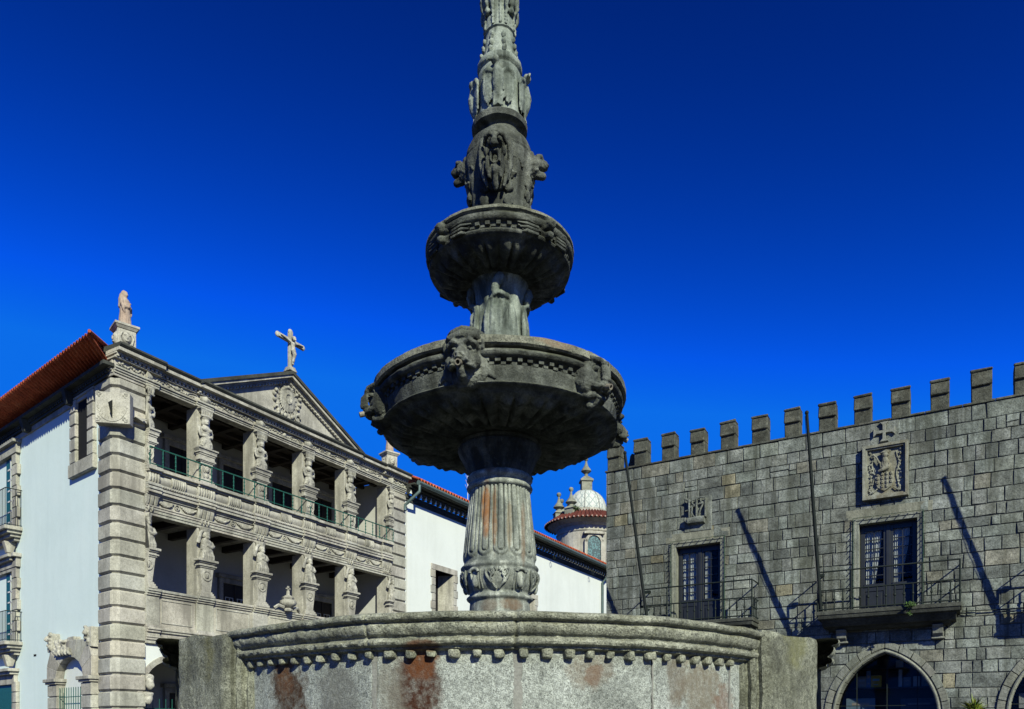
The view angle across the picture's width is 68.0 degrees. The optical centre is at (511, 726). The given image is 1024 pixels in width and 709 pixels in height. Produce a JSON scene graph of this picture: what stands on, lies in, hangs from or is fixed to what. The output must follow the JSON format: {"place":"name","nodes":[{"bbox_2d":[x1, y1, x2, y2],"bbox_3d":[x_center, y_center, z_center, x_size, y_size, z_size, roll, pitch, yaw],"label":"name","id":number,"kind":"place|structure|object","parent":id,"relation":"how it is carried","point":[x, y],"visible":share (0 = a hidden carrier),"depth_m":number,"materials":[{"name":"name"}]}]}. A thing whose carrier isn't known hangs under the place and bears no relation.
{"place":"outdoors","nodes":[
{"label":"outdoors","id":0,"kind":"place"},
{"bbox_2d":[0,329,412,708],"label":"loggia building","id":1,"kind":"structure","parent":0,"point":[147,500],"depth_m":28.34,"materials":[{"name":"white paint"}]},
{"bbox_2d":[68,386,96,479],"bbox_3d":[-14.701,-10.025,26.024,2.010,2.750,0.200,0,0,39],"label":"side window","id":2,"kind":"structure","parent":1,"relation":"in","point":[83,431],"depth_m":26.02,"materials":[{"name":"stone"}]},
{"bbox_2d":[109,290,139,347],"bbox_3d":[-12.789,-13.325,25.060,0.774,2.129,0.740,0,0,-41],"label":"saint statue","id":3,"kind":"object","parent":1,"relation":"on","point":[123,329],"visible":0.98,"depth_m":24.89,"materials":[{"name":"stone"}]},
{"bbox_2d":[160,683,174,708],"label":"doorway","id":4,"kind":"structure","parent":1,"relation":"in","point":[168,689],"depth_m":29.48,"materials":[{"name":"stone"}]},
{"bbox_2d":[160,433,186,476],"bbox_3d":[-13.023,-9.905,30.078,0.270,2.810,1.840,0,0,31],"label":"doorway","id":5,"kind":"structure","parent":1,"relation":"in","point":[172,444],"depth_m":29.76,"materials":[{"name":"stone"}]},
{"bbox_2d":[215,572,242,603],"bbox_3d":[-11.743,-4.880,32.226,0.270,2.960,1.840,0,0,31],"label":"doorway","id":6,"kind":"structure","parent":1,"relation":"in","point":[229,587],"depth_m":31.99,"materials":[{"name":"stone"}]},
{"bbox_2d":[216,453,242,494],"bbox_3d":[-11.743,-9.905,32.226,0.270,2.810,1.840,0,0,31],"label":"doorway","id":7,"kind":"structure","parent":1,"relation":"in","point":[226,463],"depth_m":31.99,"materials":[{"name":"stone"}]},
{"bbox_2d":[267,473,291,510],"bbox_3d":[-10.411,-9.905,34.459,0.270,2.810,1.840,0,0,31],"label":"doorway","id":8,"kind":"structure","parent":1,"relation":"in","point":[277,481],"depth_m":34.37,"materials":[{"name":"stone"}]},
{"bbox_2d":[275,329,304,372],"bbox_3d":[-8.913,-15.172,30.655,0.492,1.745,1.534,0,0,31],"label":"stone crucifix","id":9,"kind":"object","parent":1,"relation":"on","point":[290,339],"visible":1,"depth_m":30.59,"materials":[{"name":"stone"}]},
{"bbox_2d":[313,592,334,617],"bbox_3d":[-9.131,-4.880,36.607,0.270,2.960,1.840,0,0,31],"label":"doorway","id":10,"kind":"structure","parent":1,"relation":"in","point":[324,605],"depth_m":36.73,"materials":[{"name":"stone"}]},
{"bbox_2d":[314,490,334,523],"bbox_3d":[-9.131,-9.905,36.607,0.270,2.810,1.840,0,0,31],"label":"doorway","id":11,"kind":"structure","parent":1,"relation":"in","point":[324,498],"depth_m":36.78,"materials":[{"name":"stone"}]},
{"bbox_2d":[379,439,399,466],"bbox_3d":[-5.912,-13.325,36.596,0.774,2.129,0.740,0,0,-41],"label":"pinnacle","id":12,"kind":"object","parent":1,"relation":"on","point":[388,455],"visible":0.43,"depth_m":36.38,"materials":[{"name":"stone"}]},
{"bbox_2d":[404,476,606,612],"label":"church wing","id":13,"kind":"structure","parent":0,"point":[435,540],"depth_m":41.05,"materials":[{"name":"white paint"}]},
{"bbox_2d":[430,563,457,610],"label":"window","id":14,"kind":"structure","parent":13,"relation":"in","point":[442,587],"depth_m":41.02,"materials":[{"name":"stone"}]},
{"bbox_2d":[529,594,537,610],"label":"window","id":15,"kind":"structure","parent":13,"relation":"in","point":[533,605],"depth_m":48.78,"materials":[{"name":"stone"}]},
{"bbox_2d":[0,0,1023,554],"label":"sky","id":16,"kind":"structure","parent":0,"point":[771,207],"materials":[{"name":"blue"}]},
{"bbox_2d":[544,459,606,576],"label":"domed tower","id":17,"kind":"structure","parent":0,"point":[583,529],"depth_m":71.60,"materials":[{"name":"stone"}]},
{"label":"plaza paving","id":18,"kind":"structure","parent":0,"visible":0},
{"bbox_2d":[155,0,839,708],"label":"stone fountain","id":19,"kind":"object","parent":18,"relation":"on","point":[497,404],"visible":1,"depth_m":5.90,"materials":[{"name":"stone"}]},
{"bbox_2d":[605,361,1023,708],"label":"town hall","id":20,"kind":"structure","parent":18,"relation":"on","point":[956,473],"depth_m":22.03,"materials":[{"name":"stone"}]},
{"bbox_2d":[623,451,650,614],"bbox_3d":[3.960,-5.914,24.032,0.200,5.291,1.343,0,0,44],"label":"flag pole","id":21,"kind":"object","parent":20,"relation":"on","point":[643,592],"visible":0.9,"depth_m":23.99,"materials":[{"name":"metal"}]},
{"bbox_2d":[670,535,724,618],"bbox_3d":[5.907,-4.656,24.245,1.786,2.711,0.117,0,0,31],"label":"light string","id":22,"kind":"object","parent":20,"relation":"attached to","point":[724,571],"visible":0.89,"depth_m":24.14,"materials":[{"name":"grey stone"}]},
{"bbox_2d":[805,410,824,611],"bbox_3d":[8.484,-5.964,21.308,0.194,5.391,1.364,0,0,39],"label":"flag pole","id":23,"kind":"object","parent":20,"relation":"on","point":[815,544],"visible":1,"depth_m":21.27,"materials":[{"name":"metal"}]},
{"bbox_2d":[846,698,874,708],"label":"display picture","id":24,"kind":"object","parent":20,"relation":"on","point":[861,703],"visible":0.89,"depth_m":22.91},
{"bbox_2d":[857,676,866,687],"bbox_3d":[10.570,-1.331,22.946,0.300,0.343,0.056,0,-8,31],"label":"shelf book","id":25,"kind":"object","parent":20,"relation":"on","point":[861,682],"visible":0.73,"depth_m":22.93,"materials":[{"name":"blue paper"}]},
{"bbox_2d":[866,671,870,687],"bbox_3d":[10.722,-1.417,22.829,0.120,0.503,0.056,0,0,31],"label":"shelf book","id":26,"kind":"object","parent":20,"relation":"on","point":[868,679],"visible":1,"depth_m":22.81,"materials":[{"name":"blue paper"}]},
{"bbox_2d":[871,675,881,686],"bbox_3d":[10.906,-1.341,22.748,0.300,0.363,0.056,0,-8,31],"label":"yellow box","id":27,"kind":"object","parent":20,"relation":"on","point":[876,680],"visible":1,"depth_m":22.72,"materials":[{"name":"yellow cardboard"}]},
{"bbox_2d":[853,509,923,608],"bbox_3d":[10.605,-4.656,21.444,1.826,2.711,0.117,0,0,31],"label":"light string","id":28,"kind":"object","parent":20,"relation":"attached to","point":[923,552],"visible":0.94,"depth_m":21.02,"materials":[{"name":"grey stone"}]},
{"bbox_2d":[898,669,901,686],"bbox_3d":[11.470,-1.421,22.424,0.100,0.523,0.056,0,-8,31],"label":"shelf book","id":29,"kind":"object","parent":20,"relation":"on","point":[900,679],"visible":1,"depth_m":22.41,"materials":[{"name":"blue paper"}]},
{"bbox_2d":[903,677,910,686],"bbox_3d":[11.616,-1.302,22.318,0.200,0.283,0.056,0,-8,31],"label":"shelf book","id":30,"kind":"object","parent":20,"relation":"on","point":[906,681],"visible":1,"depth_m":22.30,"materials":[{"name":"blue paper"}]},
{"bbox_2d":[904,601,915,615],"bbox_3d":[10.731,-3.182,20.477,0.316,0.385,0.372,0,0,31],"label":"balcony weed","id":31,"kind":"object","parent":20,"relation":"on","point":[909,606],"visible":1,"depth_m":20.44,"materials":[{"name":"green plant"}]},
{"bbox_2d":[913,676,919,685],"bbox_3d":[11.823,-1.312,22.196,0.170,0.303,0.056,0,-8,31],"label":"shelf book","id":32,"kind":"object","parent":20,"relation":"in","point":[914,680],"visible":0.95,"depth_m":22.18,"materials":[{"name":"blue paper"}]},
{"bbox_2d":[921,676,928,685],"bbox_3d":[12.021,-1.312,22.078,0.200,0.303,0.056,0,-8,31],"label":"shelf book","id":33,"kind":"object","parent":20,"relation":"on","point":[924,683],"visible":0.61,"depth_m":22.07,"materials":[{"name":"blue paper"}]},
{"bbox_2d":[962,607,1023,614],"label":"wall cable","id":34,"kind":"object","parent":20,"relation":"attached to","point":[993,609],"depth_m":20.20,"materials":[{"name":"black metal"}]},
{"bbox_2d":[1019,693,1023,707],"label":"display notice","id":35,"kind":"object","parent":20,"relation":"attached to","point":[1021,700],"visible":1,"depth_m":20.85,"materials":[{"name":"white paper"}]},
{"bbox_2d":[960,696,988,708],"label":"potted plant","id":36,"kind":"object","parent":18,"relation":"on","point":[973,704],"visible":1,"depth_m":19.06,"materials":[{"name":"green plant"}]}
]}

